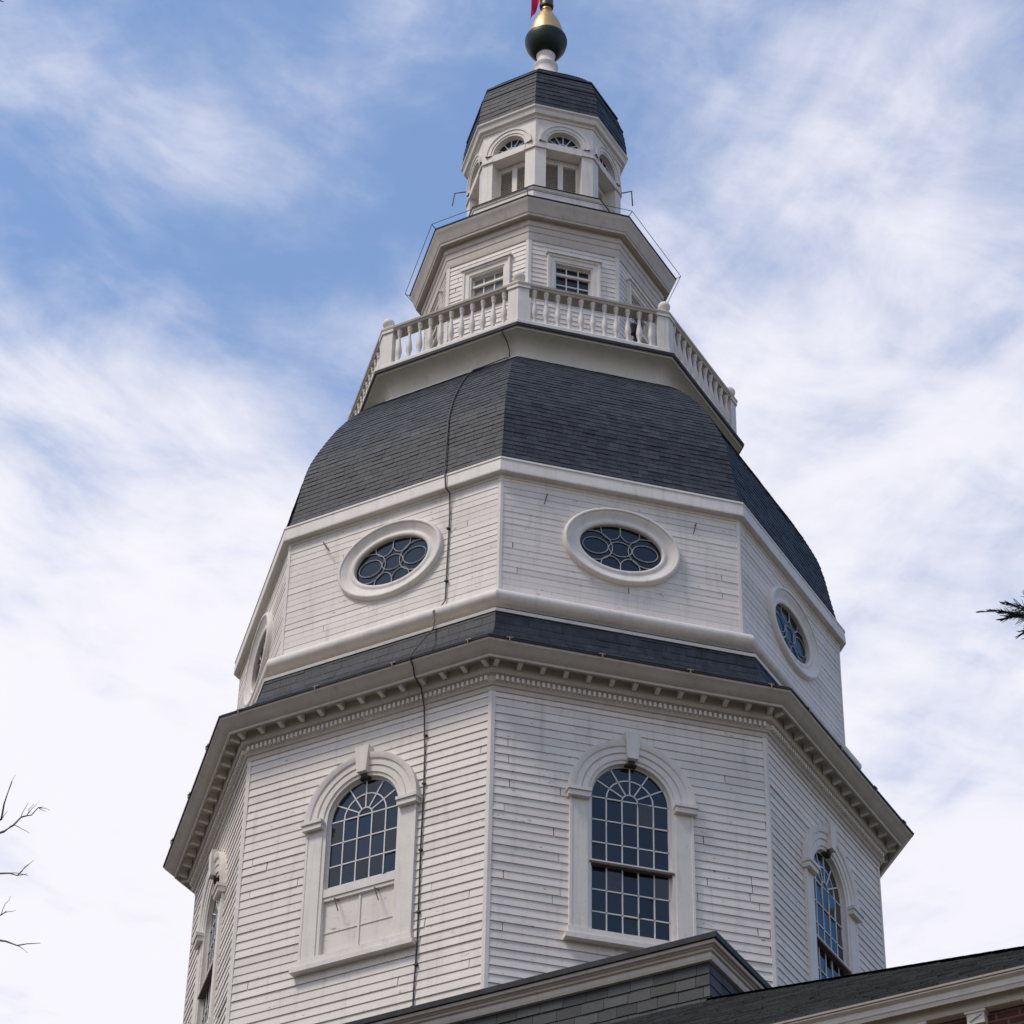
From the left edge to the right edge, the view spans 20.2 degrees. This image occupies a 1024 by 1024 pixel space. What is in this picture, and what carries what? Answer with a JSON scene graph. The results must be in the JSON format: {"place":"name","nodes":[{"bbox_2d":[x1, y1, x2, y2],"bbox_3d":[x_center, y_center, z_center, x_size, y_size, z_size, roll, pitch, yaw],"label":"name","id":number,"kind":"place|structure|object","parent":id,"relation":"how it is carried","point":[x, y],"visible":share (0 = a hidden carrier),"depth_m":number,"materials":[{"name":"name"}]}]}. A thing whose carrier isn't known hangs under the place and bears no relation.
{"place":"outdoors","nodes":[
{"label":"outdoors","id":0,"kind":"place"},
{"bbox_2d":[0,776,48,952],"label":"bare tree","id":1,"kind":"object","parent":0,"point":[3,831],"visible":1,"depth_m":20.02,"materials":[{"name":"brown plant"}]},
{"bbox_2d":[0,0,1023,1023],"label":"sky","id":2,"kind":"structure","parent":0,"point":[214,214],"materials":[{"name":"blue"}]},
{"bbox_2d":[610,946,1023,1023],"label":"brick building","id":3,"kind":"structure","parent":0,"point":[983,988],"depth_m":27.20,"materials":[{"name":"red brick"}]},
{"bbox_2d":[163,0,913,1023],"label":"domed tower","id":4,"kind":"structure","parent":3,"relation":"on","point":[537,716],"depth_m":47.38,"materials":[{"name":"paint"}]},
{"bbox_2d":[191,849,227,1023],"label":"arched window","id":5,"kind":"structure","parent":4,"relation":"in","point":[207,939],"depth_m":48.05,"materials":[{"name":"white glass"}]},
{"bbox_2d":[243,612,272,706],"bbox_3d":[-4.471,2.672,51.381,0.270,1.570,2.090,11,-38,-12],"label":"oval window","id":6,"kind":"structure","parent":4,"relation":"in","point":[259,653],"depth_m":51.78,"materials":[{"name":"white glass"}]},
{"bbox_2d":[289,744,421,976],"bbox_3d":[-2.368,5.356,44.979,2.200,3.830,0.335,-18,-41,23],"label":"arched window","id":7,"kind":"structure","parent":4,"relation":"in","point":[359,826],"depth_m":44.90,"materials":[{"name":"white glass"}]},
{"bbox_2d":[337,518,443,600],"bbox_3d":[-2.043,0.847,48.928,2.090,1.570,0.270,-18,-41,23],"label":"oval window","id":8,"kind":"structure","parent":4,"relation":"in","point":[394,556],"depth_m":48.95,"materials":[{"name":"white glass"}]},
{"bbox_2d":[425,289,442,349],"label":"sash window","id":9,"kind":"structure","parent":4,"relation":"in","point":[437,303],"depth_m":57.29,"materials":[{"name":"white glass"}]},
{"bbox_2d":[460,252,512,300],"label":"sash window","id":10,"kind":"structure","parent":4,"relation":"in","point":[494,273],"depth_m":56.33,"materials":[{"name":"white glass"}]},
{"bbox_2d":[530,0,538,18],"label":"flag","id":11,"kind":"object","parent":4,"relation":"attached to","point":[534,4],"visible":1,"depth_m":63.87,"materials":[{"name":"red fabric"}]},
{"bbox_2d":[546,249,602,297],"bbox_3d":[1.190,-4.519,56.008,1.140,1.125,0.250,11,-38,-12],"label":"sash window","id":12,"kind":"structure","parent":4,"relation":"in","point":[567,272],"depth_m":56.14,"materials":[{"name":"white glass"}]},
{"bbox_2d":[562,508,679,586],"bbox_3d":[1.836,0.632,48.532,2.090,1.570,0.270,11,-38,-12],"label":"oval window","id":13,"kind":"structure","parent":4,"relation":"in","point":[622,547],"depth_m":48.55,"materials":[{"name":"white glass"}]},
{"bbox_2d":[563,732,698,950],"bbox_3d":[1.852,5.122,44.549,2.200,3.830,0.335,11,-38,-12],"label":"arched window","id":14,"kind":"structure","parent":4,"relation":"in","point":[633,809],"depth_m":44.51,"materials":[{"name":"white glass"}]},
{"bbox_2d":[626,277,654,345],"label":"sash window","id":15,"kind":"structure","parent":4,"relation":"in","point":[635,296],"depth_m":56.94,"materials":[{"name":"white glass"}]},
{"bbox_2d":[767,586,820,680],"bbox_3d":[4.893,2.152,50.426,0.270,1.570,2.090,-18,-41,23],"label":"oval window","id":16,"kind":"structure","parent":4,"relation":"in","point":[793,631],"depth_m":50.55,"materials":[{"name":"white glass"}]},
{"bbox_2d":[801,822,863,980],"bbox_3d":[5.178,6.776,46.610,0.335,3.830,2.200,-18,-41,23],"label":"arched window","id":17,"kind":"structure","parent":4,"relation":"in","point":[833,913],"depth_m":47.00,"materials":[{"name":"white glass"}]},
{"bbox_2d":[976,590,1023,638],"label":"conifer","id":18,"kind":"object","parent":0,"point":[1014,614],"visible":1,"depth_m":13.79,"materials":[{"name":"green plant"}]}
]}

